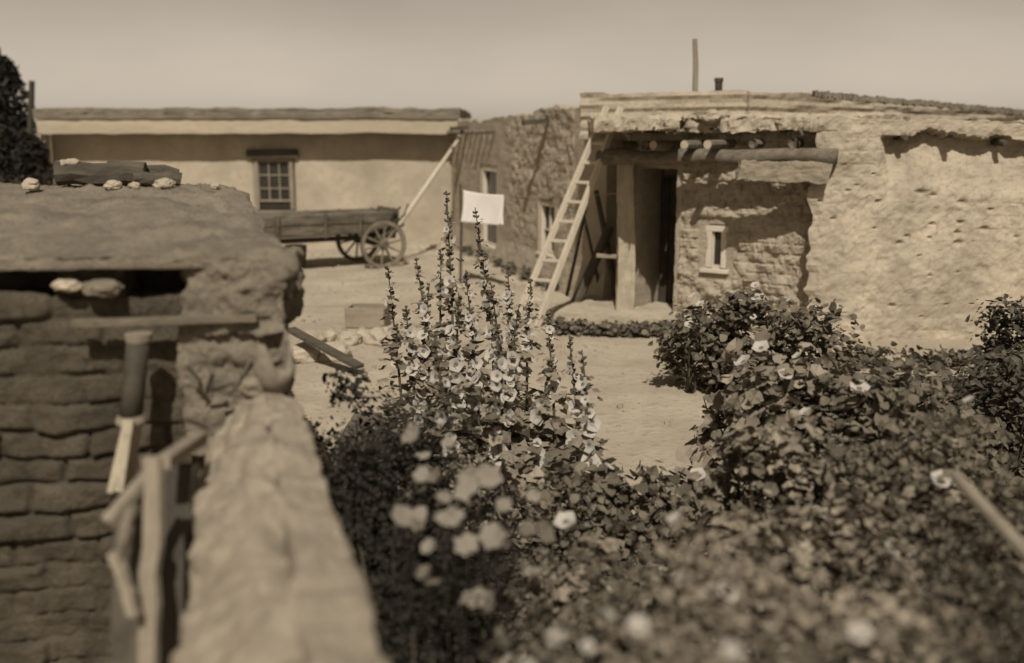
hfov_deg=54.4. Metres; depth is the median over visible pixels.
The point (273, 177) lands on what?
window
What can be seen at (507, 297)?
hollyhock
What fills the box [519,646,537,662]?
broad leaf plant
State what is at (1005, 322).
dark shrub
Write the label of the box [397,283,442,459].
hollyhock
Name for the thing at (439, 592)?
dark shrub
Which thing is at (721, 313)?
leafy bush
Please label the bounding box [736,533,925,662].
broad leaf plant
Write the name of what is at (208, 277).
brick shed
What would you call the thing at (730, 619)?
broad leaf plant
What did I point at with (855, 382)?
leafy bush
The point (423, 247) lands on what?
edging stone
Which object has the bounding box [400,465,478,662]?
flower
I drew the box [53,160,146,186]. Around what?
firewood log
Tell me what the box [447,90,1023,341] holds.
adobe house
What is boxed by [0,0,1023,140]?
sky
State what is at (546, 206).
window
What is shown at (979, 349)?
plant
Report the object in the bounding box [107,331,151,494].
drain pipe
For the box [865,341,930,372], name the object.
plant
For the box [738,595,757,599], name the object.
broad leaf plant
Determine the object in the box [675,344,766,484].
broad leaf plant
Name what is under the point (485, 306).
hollyhock
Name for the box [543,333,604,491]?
hollyhock
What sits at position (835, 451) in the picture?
leafy bush
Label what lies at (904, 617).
broad leaf plant
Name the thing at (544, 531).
flowers
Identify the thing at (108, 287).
eave stone
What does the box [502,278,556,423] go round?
hollyhock
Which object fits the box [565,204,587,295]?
propped pole
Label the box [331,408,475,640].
dark shrub
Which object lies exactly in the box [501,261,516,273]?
plant
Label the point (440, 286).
hollyhock
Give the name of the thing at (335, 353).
old plank
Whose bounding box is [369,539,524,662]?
dark shrub
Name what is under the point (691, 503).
broad leaf plant
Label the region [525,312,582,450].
hollyhock
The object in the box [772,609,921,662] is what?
dark shrub
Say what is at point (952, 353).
plant
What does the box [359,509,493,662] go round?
dark shrub
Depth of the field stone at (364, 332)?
13.39 m
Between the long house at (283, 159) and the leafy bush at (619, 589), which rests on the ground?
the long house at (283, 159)
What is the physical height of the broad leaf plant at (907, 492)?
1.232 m
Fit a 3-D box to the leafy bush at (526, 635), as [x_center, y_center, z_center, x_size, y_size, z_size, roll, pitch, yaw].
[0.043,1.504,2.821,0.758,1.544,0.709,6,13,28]
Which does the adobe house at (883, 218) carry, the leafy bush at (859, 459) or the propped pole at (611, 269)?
the propped pole at (611, 269)
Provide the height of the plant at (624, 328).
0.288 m
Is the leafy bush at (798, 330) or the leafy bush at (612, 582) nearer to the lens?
the leafy bush at (612, 582)
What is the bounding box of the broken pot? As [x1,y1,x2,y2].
[240,330,295,396]
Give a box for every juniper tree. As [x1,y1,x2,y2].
[0,48,37,183]
[0,124,54,185]
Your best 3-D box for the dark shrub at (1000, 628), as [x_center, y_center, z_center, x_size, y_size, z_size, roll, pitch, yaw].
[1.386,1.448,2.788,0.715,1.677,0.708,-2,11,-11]
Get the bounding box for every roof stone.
[21,178,40,190]
[60,158,79,164]
[103,180,121,189]
[127,182,140,188]
[152,178,175,189]
[210,183,221,189]
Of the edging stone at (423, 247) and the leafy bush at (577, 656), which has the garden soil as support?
the leafy bush at (577, 656)
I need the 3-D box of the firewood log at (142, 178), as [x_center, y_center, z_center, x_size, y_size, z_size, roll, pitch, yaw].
[-2.444,-1.054,6.877,0.324,0.110,0.107,-4,12,-18]
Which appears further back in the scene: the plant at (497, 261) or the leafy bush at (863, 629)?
the plant at (497, 261)
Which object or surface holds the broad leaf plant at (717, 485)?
on the garden soil
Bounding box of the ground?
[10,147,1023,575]
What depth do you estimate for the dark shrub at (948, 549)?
4.47 m
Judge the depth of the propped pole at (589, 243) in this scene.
16.01 m
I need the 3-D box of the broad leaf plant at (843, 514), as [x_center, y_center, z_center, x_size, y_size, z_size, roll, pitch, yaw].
[1.448,1.325,4.546,0.992,1.246,0.792,8,14,34]
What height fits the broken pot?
0.292 m
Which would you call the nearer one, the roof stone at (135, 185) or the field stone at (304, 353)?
the roof stone at (135, 185)
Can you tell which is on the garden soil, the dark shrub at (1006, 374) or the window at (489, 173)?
the dark shrub at (1006, 374)
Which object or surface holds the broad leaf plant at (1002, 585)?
on the garden soil
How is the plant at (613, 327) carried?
on the ground
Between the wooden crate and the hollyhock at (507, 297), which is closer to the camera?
the hollyhock at (507, 297)
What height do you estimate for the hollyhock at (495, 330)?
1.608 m
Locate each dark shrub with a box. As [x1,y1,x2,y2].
[305,367,438,587]
[311,414,403,624]
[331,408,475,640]
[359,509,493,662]
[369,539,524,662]
[372,388,541,658]
[380,506,553,662]
[421,553,575,662]
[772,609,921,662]
[812,440,944,575]
[812,474,1023,662]
[860,494,1023,662]
[910,342,1023,493]
[959,293,1023,411]
[961,553,1023,662]
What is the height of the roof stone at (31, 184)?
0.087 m
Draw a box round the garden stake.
[949,470,1023,561]
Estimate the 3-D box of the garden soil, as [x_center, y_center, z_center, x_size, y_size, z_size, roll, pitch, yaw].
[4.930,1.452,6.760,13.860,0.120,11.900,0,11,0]
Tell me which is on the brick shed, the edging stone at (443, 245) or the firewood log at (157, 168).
the firewood log at (157, 168)
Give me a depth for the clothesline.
16.64 m
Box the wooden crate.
[344,303,390,327]
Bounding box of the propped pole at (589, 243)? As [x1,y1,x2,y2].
[583,213,598,282]
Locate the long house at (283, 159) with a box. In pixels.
[32,107,470,247]
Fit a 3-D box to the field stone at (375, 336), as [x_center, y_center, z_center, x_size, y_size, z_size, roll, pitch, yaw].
[-1.768,0.082,13.327,0.480,0.303,0.399,11,15,43]
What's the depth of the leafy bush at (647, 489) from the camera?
6.43 m
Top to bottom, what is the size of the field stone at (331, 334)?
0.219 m
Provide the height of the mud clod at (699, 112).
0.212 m
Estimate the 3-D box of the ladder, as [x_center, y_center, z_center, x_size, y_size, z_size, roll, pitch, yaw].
[0.820,-1.692,14.590,1.724,3.196,0.396,-6,13,-29]
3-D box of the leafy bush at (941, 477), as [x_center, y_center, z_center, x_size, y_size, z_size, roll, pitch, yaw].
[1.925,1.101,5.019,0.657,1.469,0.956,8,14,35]
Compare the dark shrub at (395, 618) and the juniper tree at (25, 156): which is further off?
the juniper tree at (25, 156)
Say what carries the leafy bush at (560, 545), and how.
on the garden soil
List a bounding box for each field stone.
[291,342,321,363]
[299,329,326,342]
[318,341,351,361]
[323,329,339,341]
[335,331,362,345]
[356,327,368,340]
[363,327,393,345]
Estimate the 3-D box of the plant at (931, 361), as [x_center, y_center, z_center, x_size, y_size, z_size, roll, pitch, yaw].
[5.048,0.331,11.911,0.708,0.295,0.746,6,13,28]
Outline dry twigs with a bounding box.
[185,340,258,395]
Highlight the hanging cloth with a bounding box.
[461,190,503,224]
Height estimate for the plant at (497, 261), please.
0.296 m
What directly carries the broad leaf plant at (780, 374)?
on the garden soil
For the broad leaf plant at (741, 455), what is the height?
1.469 m
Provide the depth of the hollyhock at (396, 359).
9.52 m
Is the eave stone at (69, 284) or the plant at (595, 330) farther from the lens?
the plant at (595, 330)
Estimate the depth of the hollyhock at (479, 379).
8.18 m
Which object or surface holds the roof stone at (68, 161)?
on the firewood log at (94, 174)
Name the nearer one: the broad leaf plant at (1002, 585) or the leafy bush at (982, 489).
the broad leaf plant at (1002, 585)
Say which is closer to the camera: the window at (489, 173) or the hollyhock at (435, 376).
the hollyhock at (435, 376)
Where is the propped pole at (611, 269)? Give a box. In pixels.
[594,190,615,297]
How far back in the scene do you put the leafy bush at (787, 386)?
6.54 m
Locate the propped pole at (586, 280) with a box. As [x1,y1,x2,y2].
[571,224,613,302]
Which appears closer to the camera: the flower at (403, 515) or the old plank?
the flower at (403, 515)
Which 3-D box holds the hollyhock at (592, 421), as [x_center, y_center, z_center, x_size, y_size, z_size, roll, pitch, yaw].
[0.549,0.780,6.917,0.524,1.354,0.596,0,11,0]
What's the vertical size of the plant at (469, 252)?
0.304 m
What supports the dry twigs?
on the brick shed
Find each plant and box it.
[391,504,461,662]
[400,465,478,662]
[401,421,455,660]
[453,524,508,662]
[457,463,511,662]
[462,245,473,255]
[474,249,488,261]
[489,256,502,266]
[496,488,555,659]
[499,511,617,662]
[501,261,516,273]
[516,265,531,280]
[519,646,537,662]
[528,274,542,285]
[540,315,569,334]
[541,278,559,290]
[553,318,586,334]
[570,318,592,334]
[579,321,603,336]
[598,319,622,336]
[603,613,736,662]
[606,320,638,336]
[613,490,895,662]
[618,322,641,337]
[627,320,651,336]
[628,531,859,662]
[642,447,765,549]
[642,512,743,660]
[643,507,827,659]
[647,320,663,337]
[656,319,673,336]
[674,385,849,618]
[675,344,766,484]
[688,403,780,558]
[692,328,844,498]
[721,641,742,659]
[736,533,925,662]
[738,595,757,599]
[745,483,935,660]
[774,462,981,661]
[818,582,901,662]
[825,338,870,370]
[826,566,991,662]
[857,345,904,371]
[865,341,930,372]
[888,412,1023,623]
[904,344,967,371]
[914,650,927,662]
[926,348,974,370]
[957,537,1023,662]
[967,344,985,365]
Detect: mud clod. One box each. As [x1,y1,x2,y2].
[691,110,704,115]
[730,111,745,116]
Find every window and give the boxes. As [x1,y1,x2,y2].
[252,158,295,212]
[481,165,496,248]
[535,200,554,258]
[699,225,728,273]
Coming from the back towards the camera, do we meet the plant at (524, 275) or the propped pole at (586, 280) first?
the plant at (524, 275)
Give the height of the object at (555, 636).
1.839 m
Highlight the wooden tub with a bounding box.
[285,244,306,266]
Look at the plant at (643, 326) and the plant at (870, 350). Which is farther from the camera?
the plant at (643, 326)
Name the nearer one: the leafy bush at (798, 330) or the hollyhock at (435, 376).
the hollyhock at (435, 376)
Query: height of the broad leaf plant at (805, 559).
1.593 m
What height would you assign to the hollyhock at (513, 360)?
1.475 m
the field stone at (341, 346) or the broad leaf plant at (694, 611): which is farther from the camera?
the field stone at (341, 346)
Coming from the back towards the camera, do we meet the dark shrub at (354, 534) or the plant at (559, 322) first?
the plant at (559, 322)
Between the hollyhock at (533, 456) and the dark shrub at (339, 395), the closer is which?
the dark shrub at (339, 395)
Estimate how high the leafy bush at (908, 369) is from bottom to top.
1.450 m
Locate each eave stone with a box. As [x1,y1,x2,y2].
[51,277,82,292]
[81,277,124,297]
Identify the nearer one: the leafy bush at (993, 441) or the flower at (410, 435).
the flower at (410, 435)
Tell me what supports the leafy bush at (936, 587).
on the garden soil
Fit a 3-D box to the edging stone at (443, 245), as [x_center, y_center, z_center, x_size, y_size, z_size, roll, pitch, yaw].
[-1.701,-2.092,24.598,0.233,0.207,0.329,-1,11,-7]
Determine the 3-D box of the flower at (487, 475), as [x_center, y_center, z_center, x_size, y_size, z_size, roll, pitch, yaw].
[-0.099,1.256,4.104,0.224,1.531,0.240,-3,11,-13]
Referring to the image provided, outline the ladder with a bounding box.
[513,105,623,327]
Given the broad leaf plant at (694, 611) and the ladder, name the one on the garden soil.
the broad leaf plant at (694, 611)
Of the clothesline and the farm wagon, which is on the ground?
the farm wagon
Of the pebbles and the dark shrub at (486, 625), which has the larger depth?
the pebbles
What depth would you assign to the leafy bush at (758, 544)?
4.44 m
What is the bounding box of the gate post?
[27,81,34,134]
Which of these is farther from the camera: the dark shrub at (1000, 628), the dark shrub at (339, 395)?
the dark shrub at (339, 395)
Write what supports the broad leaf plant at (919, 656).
on the garden soil
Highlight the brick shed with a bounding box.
[0,182,304,662]
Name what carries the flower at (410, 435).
on the garden soil
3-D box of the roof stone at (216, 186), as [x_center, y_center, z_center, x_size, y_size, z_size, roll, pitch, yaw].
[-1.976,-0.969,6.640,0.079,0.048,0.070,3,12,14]
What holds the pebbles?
on the ground
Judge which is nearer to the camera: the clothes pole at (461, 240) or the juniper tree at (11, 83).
the clothes pole at (461, 240)
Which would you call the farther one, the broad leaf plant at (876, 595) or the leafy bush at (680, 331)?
the leafy bush at (680, 331)
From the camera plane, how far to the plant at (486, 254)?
21.91 m
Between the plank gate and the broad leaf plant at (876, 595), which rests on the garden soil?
the broad leaf plant at (876, 595)
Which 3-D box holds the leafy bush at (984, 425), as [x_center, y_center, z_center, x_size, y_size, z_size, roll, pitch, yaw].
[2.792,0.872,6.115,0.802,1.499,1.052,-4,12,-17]
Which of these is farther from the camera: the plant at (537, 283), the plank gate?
the plant at (537, 283)
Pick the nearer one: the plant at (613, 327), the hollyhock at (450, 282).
the hollyhock at (450, 282)
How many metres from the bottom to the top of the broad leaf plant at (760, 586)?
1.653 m
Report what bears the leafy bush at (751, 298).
on the garden soil
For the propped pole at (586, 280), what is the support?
on the adobe house at (883, 218)
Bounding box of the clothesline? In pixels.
[460,190,616,196]
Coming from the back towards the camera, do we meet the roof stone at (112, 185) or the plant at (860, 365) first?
the plant at (860, 365)
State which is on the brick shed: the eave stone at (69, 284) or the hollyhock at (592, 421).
the eave stone at (69, 284)
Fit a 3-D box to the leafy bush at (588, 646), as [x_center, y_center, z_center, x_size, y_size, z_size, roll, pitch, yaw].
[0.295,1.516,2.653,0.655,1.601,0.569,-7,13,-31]
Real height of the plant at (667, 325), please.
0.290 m
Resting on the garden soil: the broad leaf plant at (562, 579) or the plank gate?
the broad leaf plant at (562, 579)
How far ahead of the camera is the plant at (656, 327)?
13.97 m
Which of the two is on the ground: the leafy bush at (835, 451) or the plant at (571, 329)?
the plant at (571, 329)
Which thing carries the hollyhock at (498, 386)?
on the garden soil
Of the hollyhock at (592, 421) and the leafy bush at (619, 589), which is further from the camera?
the hollyhock at (592, 421)
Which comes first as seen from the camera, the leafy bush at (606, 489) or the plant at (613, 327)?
the leafy bush at (606, 489)
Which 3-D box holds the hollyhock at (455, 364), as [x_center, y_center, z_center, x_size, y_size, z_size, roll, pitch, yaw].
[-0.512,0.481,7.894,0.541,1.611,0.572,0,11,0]
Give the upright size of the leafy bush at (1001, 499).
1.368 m
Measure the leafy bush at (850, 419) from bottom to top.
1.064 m
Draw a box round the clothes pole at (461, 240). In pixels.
[459,184,462,283]
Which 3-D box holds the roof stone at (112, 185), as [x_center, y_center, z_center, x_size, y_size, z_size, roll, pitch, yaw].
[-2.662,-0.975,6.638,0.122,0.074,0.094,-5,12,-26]
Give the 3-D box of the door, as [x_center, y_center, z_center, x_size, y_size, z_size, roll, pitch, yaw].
[2.589,-1.345,15.583,0.604,2.100,0.080,8,14,34]
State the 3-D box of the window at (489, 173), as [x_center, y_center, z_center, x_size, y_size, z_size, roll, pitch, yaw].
[-0.466,-2.730,21.863,0.165,1.815,1.324,-4,12,-18]
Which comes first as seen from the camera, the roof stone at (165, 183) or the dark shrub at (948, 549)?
the dark shrub at (948, 549)
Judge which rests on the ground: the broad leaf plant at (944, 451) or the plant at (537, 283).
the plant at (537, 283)
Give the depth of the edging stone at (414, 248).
23.81 m
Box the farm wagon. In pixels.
[255,135,460,268]
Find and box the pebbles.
[291,250,755,426]
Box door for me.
[658,177,676,303]
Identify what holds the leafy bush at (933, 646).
on the garden soil
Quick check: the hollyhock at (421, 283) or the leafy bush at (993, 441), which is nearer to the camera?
the leafy bush at (993, 441)
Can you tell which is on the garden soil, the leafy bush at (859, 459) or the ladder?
the leafy bush at (859, 459)
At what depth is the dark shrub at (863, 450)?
5.62 m
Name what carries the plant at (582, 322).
on the ground
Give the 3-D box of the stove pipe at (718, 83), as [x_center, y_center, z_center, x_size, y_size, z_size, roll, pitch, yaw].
[3.308,-3.689,15.988,0.144,0.744,0.144,0,11,0]
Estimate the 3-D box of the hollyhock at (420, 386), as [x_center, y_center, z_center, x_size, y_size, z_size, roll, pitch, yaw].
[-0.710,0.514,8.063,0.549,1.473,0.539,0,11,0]
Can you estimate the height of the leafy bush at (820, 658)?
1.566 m
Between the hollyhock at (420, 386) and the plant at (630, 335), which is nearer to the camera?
the hollyhock at (420, 386)
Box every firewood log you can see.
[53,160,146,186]
[107,159,178,172]
[133,171,181,186]
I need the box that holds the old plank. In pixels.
[289,327,363,368]
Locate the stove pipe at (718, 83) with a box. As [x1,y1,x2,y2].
[714,78,722,90]
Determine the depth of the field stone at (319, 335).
13.13 m
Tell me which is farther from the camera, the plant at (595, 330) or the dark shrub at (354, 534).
the plant at (595, 330)
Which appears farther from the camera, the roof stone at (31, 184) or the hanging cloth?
the hanging cloth
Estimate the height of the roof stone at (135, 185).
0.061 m
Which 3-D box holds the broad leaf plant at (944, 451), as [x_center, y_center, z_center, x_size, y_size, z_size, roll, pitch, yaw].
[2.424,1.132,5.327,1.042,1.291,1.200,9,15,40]
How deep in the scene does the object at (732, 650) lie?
1.84 m
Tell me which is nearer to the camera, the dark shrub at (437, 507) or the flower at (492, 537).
the flower at (492, 537)
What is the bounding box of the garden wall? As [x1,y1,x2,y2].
[170,392,388,662]
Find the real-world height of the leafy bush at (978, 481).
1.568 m
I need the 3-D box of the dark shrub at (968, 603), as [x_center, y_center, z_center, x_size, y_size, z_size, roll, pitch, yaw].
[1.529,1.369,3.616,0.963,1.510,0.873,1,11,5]
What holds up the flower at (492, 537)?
on the garden soil
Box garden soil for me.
[323,375,1023,662]
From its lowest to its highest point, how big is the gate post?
4.178 m
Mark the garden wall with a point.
(275, 574)
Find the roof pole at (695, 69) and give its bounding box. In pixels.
[692,39,697,90]
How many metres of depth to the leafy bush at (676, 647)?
2.70 m
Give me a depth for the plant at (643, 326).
13.98 m
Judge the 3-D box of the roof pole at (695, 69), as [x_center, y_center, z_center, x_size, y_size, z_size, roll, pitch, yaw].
[2.963,-4.033,16.124,0.125,1.366,0.096,0,11,0]
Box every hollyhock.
[376,266,413,421]
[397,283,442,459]
[399,305,444,467]
[404,258,446,405]
[424,293,478,465]
[425,249,467,411]
[426,190,472,436]
[426,334,485,566]
[457,270,508,465]
[469,208,519,447]
[472,334,542,548]
[473,282,527,454]
[478,304,531,485]
[497,270,533,424]
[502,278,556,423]
[506,355,563,525]
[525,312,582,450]
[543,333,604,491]
[561,350,608,505]
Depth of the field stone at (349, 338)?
13.14 m
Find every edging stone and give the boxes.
[409,246,421,250]
[417,245,428,249]
[426,244,433,249]
[439,242,447,248]
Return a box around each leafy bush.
[468,608,615,662]
[493,576,681,662]
[508,463,603,579]
[526,457,651,586]
[527,512,769,662]
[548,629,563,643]
[552,521,657,662]
[564,460,726,577]
[581,640,594,652]
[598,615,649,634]
[630,620,781,662]
[645,508,822,660]
[647,309,738,392]
[656,292,765,390]
[700,281,815,385]
[731,441,908,582]
[733,341,896,540]
[736,297,866,409]
[745,405,932,616]
[762,608,860,662]
[766,359,960,519]
[818,505,1023,662]
[831,364,929,427]
[835,347,1021,486]
[849,594,978,662]
[857,400,979,624]
[884,605,1012,662]
[898,458,1023,662]
[913,381,1023,499]
[919,352,1023,544]
[923,395,1023,662]
[946,446,1023,611]
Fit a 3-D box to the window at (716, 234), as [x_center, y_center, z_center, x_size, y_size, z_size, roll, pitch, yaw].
[2.957,-1.188,14.394,0.438,0.682,0.165,8,14,34]
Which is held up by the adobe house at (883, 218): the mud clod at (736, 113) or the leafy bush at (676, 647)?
the mud clod at (736, 113)
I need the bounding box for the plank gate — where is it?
[101,431,207,662]

